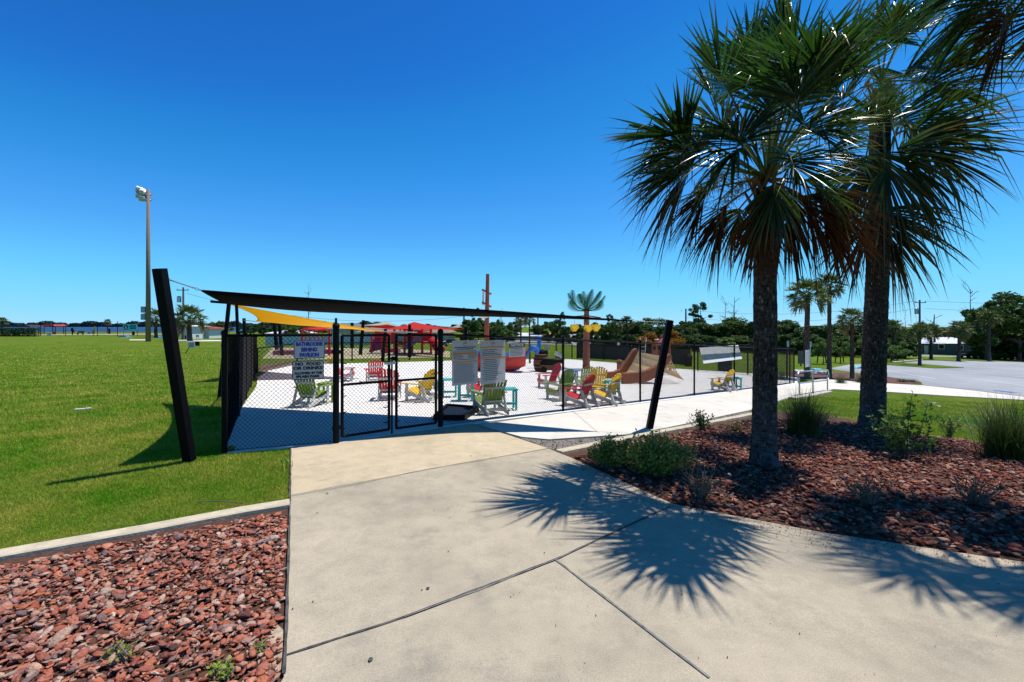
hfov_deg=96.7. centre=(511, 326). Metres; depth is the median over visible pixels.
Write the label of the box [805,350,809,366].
sign
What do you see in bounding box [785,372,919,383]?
planted island
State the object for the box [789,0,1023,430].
palm tree
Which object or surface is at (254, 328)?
tree
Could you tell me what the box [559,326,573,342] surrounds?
tree
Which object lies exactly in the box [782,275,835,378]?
palm tree
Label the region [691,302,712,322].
pine tree
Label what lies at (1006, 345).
tree
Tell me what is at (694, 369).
chain link fence
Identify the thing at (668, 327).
leaning post
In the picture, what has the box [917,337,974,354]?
house
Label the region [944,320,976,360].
palm tree
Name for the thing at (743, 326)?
tree
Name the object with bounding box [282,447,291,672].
path edge
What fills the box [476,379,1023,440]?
sidewalk
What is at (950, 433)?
shrub
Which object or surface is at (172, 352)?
leaning post
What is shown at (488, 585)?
expansion joint
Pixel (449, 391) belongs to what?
side table
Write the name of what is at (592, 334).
tree
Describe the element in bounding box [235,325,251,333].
tree
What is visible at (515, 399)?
side table
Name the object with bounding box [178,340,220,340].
footpath
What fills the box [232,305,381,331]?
shade sail
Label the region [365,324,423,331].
shade sail
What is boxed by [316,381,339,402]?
side table
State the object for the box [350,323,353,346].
leaning post
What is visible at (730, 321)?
tree
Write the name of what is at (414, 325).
shade sail
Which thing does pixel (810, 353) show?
sign post
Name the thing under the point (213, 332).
shed
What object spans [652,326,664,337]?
tree
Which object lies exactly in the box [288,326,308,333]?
tree
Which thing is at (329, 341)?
swing set
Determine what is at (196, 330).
shed
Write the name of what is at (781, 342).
tree
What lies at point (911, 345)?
tree
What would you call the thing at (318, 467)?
concrete apron
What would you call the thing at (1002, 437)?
grass clump
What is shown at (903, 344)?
tree
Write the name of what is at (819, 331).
tree
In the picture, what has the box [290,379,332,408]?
lawn chair
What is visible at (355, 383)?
gate leaf
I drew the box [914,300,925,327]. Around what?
utility pole
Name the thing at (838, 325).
tree
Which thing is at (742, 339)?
tree
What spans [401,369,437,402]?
lawn chair
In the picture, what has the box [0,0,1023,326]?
sky
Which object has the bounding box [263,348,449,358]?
playground sand
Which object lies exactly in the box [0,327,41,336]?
hedge
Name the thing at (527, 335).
house
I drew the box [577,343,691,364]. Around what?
fence
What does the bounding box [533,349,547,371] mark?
barrel
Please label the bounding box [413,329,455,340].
house
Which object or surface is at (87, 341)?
lawn
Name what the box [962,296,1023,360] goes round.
tree
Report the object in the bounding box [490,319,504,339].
tree
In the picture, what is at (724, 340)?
tree
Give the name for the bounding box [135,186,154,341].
light pole
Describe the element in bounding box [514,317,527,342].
palm tree
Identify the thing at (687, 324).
tree
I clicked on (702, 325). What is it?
tree
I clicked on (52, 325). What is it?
pavilion
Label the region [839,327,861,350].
tree
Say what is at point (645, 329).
tree
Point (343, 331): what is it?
house
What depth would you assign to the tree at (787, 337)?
62.81 m
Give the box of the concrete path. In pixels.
[281,449,1023,681]
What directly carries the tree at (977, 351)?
on the lawn at (87, 341)
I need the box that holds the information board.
[798,351,803,365]
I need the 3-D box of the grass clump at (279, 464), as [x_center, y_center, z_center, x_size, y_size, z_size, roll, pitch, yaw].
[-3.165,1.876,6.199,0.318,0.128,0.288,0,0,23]
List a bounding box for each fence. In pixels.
[40,321,153,335]
[220,330,331,454]
[227,331,256,441]
[257,342,437,371]
[443,334,794,424]
[443,341,572,358]
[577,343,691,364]
[697,342,787,378]
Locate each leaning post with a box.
[152,268,196,462]
[217,304,230,396]
[235,305,238,332]
[242,318,245,333]
[273,323,278,349]
[278,324,283,355]
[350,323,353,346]
[358,320,364,354]
[381,329,386,361]
[408,325,410,356]
[464,326,467,339]
[646,319,673,428]
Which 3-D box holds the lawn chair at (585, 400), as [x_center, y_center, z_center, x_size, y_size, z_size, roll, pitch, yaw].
[1.843,1.689,12.209,0.907,0.889,0.697,0,0,38]
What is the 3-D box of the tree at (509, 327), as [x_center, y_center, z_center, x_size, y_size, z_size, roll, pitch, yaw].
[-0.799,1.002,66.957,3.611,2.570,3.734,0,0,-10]
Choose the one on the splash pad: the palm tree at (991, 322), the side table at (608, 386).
the side table at (608, 386)
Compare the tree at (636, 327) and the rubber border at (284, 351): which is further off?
the tree at (636, 327)
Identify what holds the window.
in the house at (945, 346)
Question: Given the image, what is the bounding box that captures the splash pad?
[227,359,797,453]
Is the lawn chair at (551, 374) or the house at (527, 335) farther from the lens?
the house at (527, 335)
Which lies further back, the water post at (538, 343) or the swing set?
the swing set
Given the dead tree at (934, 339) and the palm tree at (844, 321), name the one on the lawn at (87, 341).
the dead tree at (934, 339)
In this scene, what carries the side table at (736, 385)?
on the splash pad
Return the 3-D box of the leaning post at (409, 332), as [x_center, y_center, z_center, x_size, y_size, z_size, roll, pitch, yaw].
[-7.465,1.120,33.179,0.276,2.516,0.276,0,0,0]
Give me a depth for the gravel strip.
7.95 m
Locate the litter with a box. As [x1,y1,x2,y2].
[73,407,91,410]
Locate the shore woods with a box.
[0,321,380,326]
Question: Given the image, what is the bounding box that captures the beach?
[22,334,180,334]
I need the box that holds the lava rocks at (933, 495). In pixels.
[575,418,1023,558]
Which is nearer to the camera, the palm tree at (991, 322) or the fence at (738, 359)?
the fence at (738, 359)
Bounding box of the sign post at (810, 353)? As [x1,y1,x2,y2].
[810,342,811,367]
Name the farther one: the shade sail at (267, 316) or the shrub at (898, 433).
the shade sail at (267, 316)
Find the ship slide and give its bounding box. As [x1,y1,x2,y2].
[607,338,682,383]
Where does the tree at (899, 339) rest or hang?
on the lawn at (87, 341)
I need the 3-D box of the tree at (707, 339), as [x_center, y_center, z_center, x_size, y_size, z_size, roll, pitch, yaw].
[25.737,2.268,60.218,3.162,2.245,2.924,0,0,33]
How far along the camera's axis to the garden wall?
54.16 m
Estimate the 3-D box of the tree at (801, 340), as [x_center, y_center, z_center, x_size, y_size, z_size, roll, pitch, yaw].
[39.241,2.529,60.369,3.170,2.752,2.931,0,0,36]
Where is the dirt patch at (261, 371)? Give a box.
[258,360,340,374]
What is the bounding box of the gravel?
[528,414,742,448]
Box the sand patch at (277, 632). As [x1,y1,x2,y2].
[257,624,282,671]
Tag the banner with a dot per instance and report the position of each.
(730, 357)
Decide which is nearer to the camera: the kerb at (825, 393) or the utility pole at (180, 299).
the kerb at (825, 393)
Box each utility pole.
[177,287,187,339]
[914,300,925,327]
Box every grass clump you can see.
[270,459,292,469]
[722,420,750,431]
[727,384,893,438]
[831,373,849,382]
[850,373,860,381]
[901,391,1023,459]
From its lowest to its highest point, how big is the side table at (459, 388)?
0.510 m
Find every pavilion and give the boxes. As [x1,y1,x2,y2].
[0,325,43,334]
[42,324,64,333]
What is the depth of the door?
91.21 m
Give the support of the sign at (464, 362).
attached to the chain link fence at (694, 369)
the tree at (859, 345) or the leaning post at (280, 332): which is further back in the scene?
the tree at (859, 345)
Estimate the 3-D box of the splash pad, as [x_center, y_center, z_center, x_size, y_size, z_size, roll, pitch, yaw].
[3.300,2.498,22.560,28.055,1.166,21.230,0,0,-27]
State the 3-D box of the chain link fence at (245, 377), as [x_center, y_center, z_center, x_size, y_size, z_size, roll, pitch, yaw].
[-8.360,1.224,14.453,0.074,2.264,16.924,0,0,-28]
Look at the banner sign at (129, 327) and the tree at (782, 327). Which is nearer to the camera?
the tree at (782, 327)
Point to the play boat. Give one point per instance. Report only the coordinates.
(518, 362)
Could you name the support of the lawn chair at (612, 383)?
on the splash pad
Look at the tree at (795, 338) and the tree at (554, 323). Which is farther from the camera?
the tree at (554, 323)
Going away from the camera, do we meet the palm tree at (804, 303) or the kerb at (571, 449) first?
the kerb at (571, 449)
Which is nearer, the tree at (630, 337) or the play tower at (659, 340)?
the play tower at (659, 340)
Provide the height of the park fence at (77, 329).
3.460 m
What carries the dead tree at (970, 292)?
on the lawn at (87, 341)
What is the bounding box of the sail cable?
[244,320,416,332]
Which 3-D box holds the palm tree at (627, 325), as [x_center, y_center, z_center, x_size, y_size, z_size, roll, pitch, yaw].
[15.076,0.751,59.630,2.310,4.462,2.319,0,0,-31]
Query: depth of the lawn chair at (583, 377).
15.89 m
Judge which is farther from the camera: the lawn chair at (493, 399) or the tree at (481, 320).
the tree at (481, 320)
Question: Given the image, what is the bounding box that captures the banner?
[700,345,741,363]
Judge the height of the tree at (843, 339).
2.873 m
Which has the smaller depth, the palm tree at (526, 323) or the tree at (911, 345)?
the palm tree at (526, 323)
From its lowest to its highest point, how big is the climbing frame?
1.824 m
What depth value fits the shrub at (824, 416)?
11.45 m
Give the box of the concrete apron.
[291,424,548,494]
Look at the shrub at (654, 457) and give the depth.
6.09 m
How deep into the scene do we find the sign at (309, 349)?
7.31 m
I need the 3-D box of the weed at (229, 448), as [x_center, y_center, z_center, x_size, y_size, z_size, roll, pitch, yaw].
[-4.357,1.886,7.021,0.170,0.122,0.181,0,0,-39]
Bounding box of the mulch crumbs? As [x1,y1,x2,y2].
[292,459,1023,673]
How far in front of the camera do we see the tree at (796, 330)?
80.15 m
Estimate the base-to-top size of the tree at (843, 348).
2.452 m
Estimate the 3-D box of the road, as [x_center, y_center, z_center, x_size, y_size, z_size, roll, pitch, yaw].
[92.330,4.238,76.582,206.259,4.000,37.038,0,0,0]
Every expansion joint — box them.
[287,506,670,654]
[291,448,546,495]
[405,544,586,616]
[556,559,710,677]
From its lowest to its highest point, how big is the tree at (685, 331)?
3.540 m
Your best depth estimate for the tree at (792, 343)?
62.91 m
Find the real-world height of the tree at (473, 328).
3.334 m
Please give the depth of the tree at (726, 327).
67.57 m
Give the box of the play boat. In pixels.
[478,345,539,370]
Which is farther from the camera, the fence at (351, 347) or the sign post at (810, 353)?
the sign post at (810, 353)
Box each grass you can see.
[751,395,1023,440]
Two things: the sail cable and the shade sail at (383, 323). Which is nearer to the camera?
the sail cable
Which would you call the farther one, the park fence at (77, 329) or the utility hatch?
the park fence at (77, 329)
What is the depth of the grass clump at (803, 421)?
9.43 m
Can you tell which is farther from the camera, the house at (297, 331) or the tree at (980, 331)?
the house at (297, 331)
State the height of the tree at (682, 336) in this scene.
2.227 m
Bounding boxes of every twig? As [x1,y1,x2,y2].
[70,622,165,670]
[171,657,220,676]
[196,500,243,503]
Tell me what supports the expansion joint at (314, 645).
on the concrete path
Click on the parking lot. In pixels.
(969, 375)
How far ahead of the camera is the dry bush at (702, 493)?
5.26 m
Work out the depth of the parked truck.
77.20 m
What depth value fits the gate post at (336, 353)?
7.46 m
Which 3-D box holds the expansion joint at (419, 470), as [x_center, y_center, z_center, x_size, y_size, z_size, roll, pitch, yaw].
[-0.938,1.944,6.243,3.832,0.062,0.066,0,0,-36]
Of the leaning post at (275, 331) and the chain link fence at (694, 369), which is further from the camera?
the leaning post at (275, 331)
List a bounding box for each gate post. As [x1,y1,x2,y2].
[332,318,339,443]
[437,329,443,426]
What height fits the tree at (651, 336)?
2.689 m
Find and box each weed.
[99,639,137,668]
[206,654,235,681]
[227,444,235,450]
[247,637,267,655]
[275,458,290,464]
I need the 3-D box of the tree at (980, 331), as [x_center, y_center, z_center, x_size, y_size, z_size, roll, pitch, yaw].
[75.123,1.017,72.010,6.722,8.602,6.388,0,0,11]
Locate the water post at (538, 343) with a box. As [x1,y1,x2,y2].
[537,335,541,348]
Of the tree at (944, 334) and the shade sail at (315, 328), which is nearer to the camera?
the shade sail at (315, 328)
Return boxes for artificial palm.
[567,289,605,368]
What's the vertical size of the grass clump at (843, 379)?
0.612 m
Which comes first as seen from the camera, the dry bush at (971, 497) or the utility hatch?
the dry bush at (971, 497)
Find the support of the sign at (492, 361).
attached to the chain link fence at (694, 369)
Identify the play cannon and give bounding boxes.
[540,358,561,372]
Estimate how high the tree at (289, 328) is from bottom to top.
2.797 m
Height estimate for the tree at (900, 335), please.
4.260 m
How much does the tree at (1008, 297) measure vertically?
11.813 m
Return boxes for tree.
[0,317,8,327]
[103,319,111,332]
[142,307,160,337]
[174,304,209,340]
[213,321,224,328]
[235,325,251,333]
[246,324,261,332]
[256,325,271,333]
[277,324,293,333]
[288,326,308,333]
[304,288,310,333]
[451,324,461,332]
[459,319,480,339]
[469,318,484,339]
[479,322,500,339]
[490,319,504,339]
[496,325,518,340]
[497,326,513,343]
[508,321,522,334]
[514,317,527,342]
[523,318,535,362]
[528,324,545,334]
[540,321,554,341]
[549,319,566,342]
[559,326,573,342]
[570,324,583,342]
[589,322,601,343]
[595,324,612,338]
[598,0,916,469]
[599,323,621,344]
[606,314,613,323]
[609,321,622,343]
[617,334,638,345]
[620,316,635,344]
[621,322,643,343]
[634,317,665,335]
[634,325,654,333]
[636,329,685,346]
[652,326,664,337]
[662,326,703,335]
[675,335,688,347]
[678,321,697,332]
[684,335,703,349]
[688,304,698,321]
[689,322,729,337]
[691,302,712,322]
[695,335,718,350]
[699,324,733,345]
[712,317,751,337]
[715,337,735,345]
[719,296,726,319]
[727,338,744,351]
[729,297,741,316]
[729,335,748,347]
[735,321,752,343]
[737,340,752,352]
[777,323,799,345]
[777,334,794,353]
[777,335,786,347]
[778,319,803,332]
[780,340,803,354]
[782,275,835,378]
[785,337,799,347]
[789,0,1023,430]
[790,326,826,338]
[795,335,819,354]
[798,325,847,338]
[811,273,847,377]
[811,337,834,363]
[821,323,844,337]
[826,336,849,356]
[832,339,855,362]
[834,308,862,378]
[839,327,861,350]
[840,336,860,356]
[841,335,861,354]
[855,338,861,355]
[886,0,1023,122]
[887,337,905,358]
[888,319,907,359]
[888,329,916,355]
[888,343,908,361]
[890,341,913,360]
[898,337,917,358]
[904,320,934,364]
[921,322,943,358]
[928,314,946,341]
[941,326,961,337]
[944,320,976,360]
[952,306,1022,359]
[957,276,977,314]
[960,291,1023,358]
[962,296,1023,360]
[963,325,997,358]
[976,308,1004,360]
[991,328,1023,359]
[992,342,1023,359]
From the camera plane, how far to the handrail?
18.89 m
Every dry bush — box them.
[681,461,721,501]
[841,471,886,506]
[945,470,1011,506]
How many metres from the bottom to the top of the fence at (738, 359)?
2.112 m
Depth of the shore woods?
3104.08 m
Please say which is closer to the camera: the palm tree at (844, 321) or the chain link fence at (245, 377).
the chain link fence at (245, 377)
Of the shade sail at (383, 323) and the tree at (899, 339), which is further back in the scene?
the tree at (899, 339)
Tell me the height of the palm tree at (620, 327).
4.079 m
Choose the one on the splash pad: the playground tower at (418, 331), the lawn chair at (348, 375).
the lawn chair at (348, 375)
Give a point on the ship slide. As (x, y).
(667, 371)
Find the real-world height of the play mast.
4.823 m
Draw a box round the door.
[924,345,927,353]
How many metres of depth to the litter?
10.90 m
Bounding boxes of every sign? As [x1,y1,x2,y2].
[123,324,136,335]
[185,342,194,353]
[292,360,323,379]
[294,340,324,358]
[452,340,477,385]
[480,340,504,384]
[509,343,524,356]
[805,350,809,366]
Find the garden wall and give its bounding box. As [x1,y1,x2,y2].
[265,334,373,344]
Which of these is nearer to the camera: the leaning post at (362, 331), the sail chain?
the sail chain
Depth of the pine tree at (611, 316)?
87.77 m
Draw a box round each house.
[268,330,316,333]
[327,323,368,334]
[357,327,413,340]
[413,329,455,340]
[497,333,541,340]
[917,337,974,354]
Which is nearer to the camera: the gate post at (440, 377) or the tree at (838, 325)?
the gate post at (440, 377)
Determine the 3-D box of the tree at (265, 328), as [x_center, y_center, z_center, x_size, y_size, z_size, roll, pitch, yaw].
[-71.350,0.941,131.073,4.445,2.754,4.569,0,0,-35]
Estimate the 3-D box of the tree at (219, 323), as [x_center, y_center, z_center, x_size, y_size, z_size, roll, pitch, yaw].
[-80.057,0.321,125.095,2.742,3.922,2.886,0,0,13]
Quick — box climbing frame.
[369,331,391,352]
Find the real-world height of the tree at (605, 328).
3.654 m
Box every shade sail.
[201,290,631,321]
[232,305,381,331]
[307,327,329,329]
[357,322,396,326]
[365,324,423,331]
[382,322,460,329]
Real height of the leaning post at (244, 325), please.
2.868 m
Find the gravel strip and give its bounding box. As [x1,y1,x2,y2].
[522,411,748,449]
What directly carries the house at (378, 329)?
on the lawn at (87, 341)
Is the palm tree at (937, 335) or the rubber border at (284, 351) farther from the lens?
the palm tree at (937, 335)
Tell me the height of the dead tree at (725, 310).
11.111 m
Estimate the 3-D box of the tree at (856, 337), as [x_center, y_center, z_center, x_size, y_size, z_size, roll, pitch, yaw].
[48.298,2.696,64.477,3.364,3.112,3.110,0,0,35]
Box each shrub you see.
[587,432,629,469]
[608,428,702,476]
[686,409,717,430]
[815,410,836,421]
[864,390,940,459]
[936,412,963,436]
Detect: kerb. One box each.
[0,499,289,560]
[555,413,751,453]
[788,391,831,398]
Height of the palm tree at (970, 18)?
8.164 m
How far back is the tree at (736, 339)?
63.76 m
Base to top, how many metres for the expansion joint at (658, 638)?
0.008 m
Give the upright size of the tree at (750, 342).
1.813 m
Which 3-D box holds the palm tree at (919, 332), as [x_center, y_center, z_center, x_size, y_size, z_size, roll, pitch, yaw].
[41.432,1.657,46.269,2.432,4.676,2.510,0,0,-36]
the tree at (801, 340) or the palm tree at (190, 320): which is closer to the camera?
the tree at (801, 340)
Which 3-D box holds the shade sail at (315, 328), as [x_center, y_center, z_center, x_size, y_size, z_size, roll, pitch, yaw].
[-16.078,0.114,37.001,2.906,0.363,6.015,0,0,0]
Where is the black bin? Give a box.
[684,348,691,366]
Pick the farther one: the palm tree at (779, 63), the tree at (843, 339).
the tree at (843, 339)
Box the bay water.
[3,327,253,331]
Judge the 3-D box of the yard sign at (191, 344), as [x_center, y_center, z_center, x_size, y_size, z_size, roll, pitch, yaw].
[-26.743,1.789,37.808,0.821,0.964,0.060,0,0,0]
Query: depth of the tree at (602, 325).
74.66 m
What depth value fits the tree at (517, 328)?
79.54 m
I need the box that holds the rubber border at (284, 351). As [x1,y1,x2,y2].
[273,350,293,354]
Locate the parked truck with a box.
[961,350,980,357]
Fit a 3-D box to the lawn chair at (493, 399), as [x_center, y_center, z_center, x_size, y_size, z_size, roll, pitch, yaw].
[-0.498,1.549,10.517,0.696,0.889,0.907,0,0,-28]
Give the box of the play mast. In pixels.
[480,274,491,340]
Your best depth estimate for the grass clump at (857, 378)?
25.44 m
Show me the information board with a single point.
(800, 358)
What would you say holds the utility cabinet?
on the lawn at (87, 341)
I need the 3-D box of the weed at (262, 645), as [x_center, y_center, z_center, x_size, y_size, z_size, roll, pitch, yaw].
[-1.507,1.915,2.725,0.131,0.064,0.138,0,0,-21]
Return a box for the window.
[938,344,944,348]
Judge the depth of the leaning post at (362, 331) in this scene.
36.02 m
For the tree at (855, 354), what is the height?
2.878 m
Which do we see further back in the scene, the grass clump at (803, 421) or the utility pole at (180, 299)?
the utility pole at (180, 299)
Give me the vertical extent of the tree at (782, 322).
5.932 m
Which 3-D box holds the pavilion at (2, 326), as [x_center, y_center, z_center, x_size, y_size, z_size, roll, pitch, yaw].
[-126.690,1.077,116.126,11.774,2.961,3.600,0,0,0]
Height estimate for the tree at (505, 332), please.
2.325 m
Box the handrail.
[797,370,828,394]
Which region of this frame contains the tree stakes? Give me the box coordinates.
[835,341,843,362]
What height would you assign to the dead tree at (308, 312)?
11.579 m
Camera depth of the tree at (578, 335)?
61.62 m
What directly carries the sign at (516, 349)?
attached to the chain link fence at (694, 369)
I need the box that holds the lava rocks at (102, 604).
[0,511,288,681]
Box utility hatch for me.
[433,403,478,420]
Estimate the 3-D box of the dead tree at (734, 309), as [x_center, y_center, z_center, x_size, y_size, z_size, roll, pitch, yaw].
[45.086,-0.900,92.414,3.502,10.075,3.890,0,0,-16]
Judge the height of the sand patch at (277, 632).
0.001 m
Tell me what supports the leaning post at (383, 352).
on the lawn at (87, 341)
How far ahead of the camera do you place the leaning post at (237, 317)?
13.74 m
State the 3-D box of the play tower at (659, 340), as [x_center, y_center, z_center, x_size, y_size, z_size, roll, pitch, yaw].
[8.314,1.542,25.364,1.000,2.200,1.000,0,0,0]
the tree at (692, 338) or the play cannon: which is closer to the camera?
the play cannon
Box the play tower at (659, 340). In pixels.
[652,334,670,372]
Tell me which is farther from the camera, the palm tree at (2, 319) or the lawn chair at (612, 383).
the palm tree at (2, 319)
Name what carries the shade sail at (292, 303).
attached to the sail chain
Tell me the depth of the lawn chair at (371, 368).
17.29 m
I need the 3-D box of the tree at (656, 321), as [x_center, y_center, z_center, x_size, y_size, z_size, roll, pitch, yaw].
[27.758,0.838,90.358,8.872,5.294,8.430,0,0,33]
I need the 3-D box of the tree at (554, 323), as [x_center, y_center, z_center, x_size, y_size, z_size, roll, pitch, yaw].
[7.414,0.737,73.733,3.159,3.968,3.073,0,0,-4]
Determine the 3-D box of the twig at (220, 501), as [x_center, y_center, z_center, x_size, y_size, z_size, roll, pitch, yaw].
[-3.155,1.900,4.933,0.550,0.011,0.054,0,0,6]
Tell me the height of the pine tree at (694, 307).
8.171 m
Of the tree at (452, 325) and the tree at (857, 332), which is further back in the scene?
the tree at (452, 325)
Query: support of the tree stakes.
on the lawn at (87, 341)
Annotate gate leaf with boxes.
[339,334,395,437]
[390,334,438,429]
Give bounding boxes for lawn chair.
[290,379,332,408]
[330,367,355,380]
[364,359,383,380]
[377,368,402,401]
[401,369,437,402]
[466,378,493,396]
[469,380,508,415]
[536,363,561,386]
[543,369,575,401]
[560,374,599,408]
[576,366,595,387]
[590,373,625,405]
[591,367,607,390]
[709,369,737,391]
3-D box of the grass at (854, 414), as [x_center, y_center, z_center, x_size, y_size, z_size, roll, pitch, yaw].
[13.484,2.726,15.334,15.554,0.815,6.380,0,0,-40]
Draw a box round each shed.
[181,325,207,338]
[206,327,223,337]
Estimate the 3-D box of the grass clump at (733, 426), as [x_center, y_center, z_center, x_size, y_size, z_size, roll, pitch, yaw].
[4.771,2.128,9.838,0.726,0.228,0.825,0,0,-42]
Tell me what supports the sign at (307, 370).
attached to the chain link fence at (225, 335)
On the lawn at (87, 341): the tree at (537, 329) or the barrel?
the tree at (537, 329)
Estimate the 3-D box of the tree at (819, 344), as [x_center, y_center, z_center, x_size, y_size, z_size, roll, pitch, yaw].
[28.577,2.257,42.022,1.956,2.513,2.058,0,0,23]
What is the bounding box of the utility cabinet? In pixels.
[718,361,731,370]
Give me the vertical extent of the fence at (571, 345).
1.566 m
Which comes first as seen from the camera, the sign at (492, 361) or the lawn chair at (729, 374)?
the sign at (492, 361)
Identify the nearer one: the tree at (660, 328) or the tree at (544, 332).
the tree at (544, 332)
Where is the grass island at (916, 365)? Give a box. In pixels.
[887,362,963,367]
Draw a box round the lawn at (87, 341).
[0,327,1023,530]
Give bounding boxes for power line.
[187,293,460,320]
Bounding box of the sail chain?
[169,278,201,290]
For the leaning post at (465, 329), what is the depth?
36.84 m
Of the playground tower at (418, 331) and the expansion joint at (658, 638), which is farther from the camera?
the playground tower at (418, 331)
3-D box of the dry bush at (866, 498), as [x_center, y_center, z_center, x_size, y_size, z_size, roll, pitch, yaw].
[4.039,1.839,5.209,0.438,0.412,0.406,0,0,0]
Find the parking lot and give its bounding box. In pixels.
[832,361,1023,396]
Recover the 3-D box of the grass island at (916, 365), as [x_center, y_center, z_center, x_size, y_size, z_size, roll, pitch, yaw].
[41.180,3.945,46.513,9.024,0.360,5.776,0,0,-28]
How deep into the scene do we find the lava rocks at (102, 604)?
3.12 m
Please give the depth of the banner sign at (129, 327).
101.58 m
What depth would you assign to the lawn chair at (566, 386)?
13.33 m
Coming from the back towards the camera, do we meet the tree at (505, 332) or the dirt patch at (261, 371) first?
the tree at (505, 332)
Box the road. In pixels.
[443,340,971,356]
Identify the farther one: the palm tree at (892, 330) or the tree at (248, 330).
the tree at (248, 330)
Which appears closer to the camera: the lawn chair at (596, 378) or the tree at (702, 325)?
the lawn chair at (596, 378)
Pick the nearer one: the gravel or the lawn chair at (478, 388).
the gravel
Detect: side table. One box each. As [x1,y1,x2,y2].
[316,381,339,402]
[443,378,456,397]
[458,384,473,400]
[498,387,517,409]
[604,379,619,396]
[731,377,741,389]
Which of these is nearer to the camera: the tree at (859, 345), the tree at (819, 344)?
the tree at (819, 344)
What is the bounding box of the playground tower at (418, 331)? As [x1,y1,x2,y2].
[391,324,444,354]
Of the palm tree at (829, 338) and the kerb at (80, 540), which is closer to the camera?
the kerb at (80, 540)
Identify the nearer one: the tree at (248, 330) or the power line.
the power line
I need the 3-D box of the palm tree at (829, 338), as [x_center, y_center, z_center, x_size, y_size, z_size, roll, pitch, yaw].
[19.485,-0.145,28.073,2.090,6.629,2.078,0,0,-16]
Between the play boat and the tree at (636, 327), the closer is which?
the play boat
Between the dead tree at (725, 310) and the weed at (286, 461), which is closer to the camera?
the weed at (286, 461)
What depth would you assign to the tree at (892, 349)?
51.47 m
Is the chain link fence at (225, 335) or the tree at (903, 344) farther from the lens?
the tree at (903, 344)
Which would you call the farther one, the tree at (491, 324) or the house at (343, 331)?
the house at (343, 331)
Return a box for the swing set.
[301,329,330,354]
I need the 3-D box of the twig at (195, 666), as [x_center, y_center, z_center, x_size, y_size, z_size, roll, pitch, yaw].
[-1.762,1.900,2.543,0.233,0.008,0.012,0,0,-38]
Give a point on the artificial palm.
(587, 327)
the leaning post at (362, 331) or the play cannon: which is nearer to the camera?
the play cannon
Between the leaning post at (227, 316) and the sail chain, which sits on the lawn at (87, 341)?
the leaning post at (227, 316)
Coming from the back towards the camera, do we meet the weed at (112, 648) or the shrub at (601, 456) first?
the shrub at (601, 456)
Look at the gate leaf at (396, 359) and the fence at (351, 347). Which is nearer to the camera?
the gate leaf at (396, 359)
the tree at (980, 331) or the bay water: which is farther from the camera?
the bay water
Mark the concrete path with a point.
(891, 616)
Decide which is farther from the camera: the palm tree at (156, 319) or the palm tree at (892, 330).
the palm tree at (156, 319)
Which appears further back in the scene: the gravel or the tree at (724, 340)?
the tree at (724, 340)
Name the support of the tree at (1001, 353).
on the lawn at (87, 341)
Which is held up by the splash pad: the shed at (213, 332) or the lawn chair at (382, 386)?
the lawn chair at (382, 386)

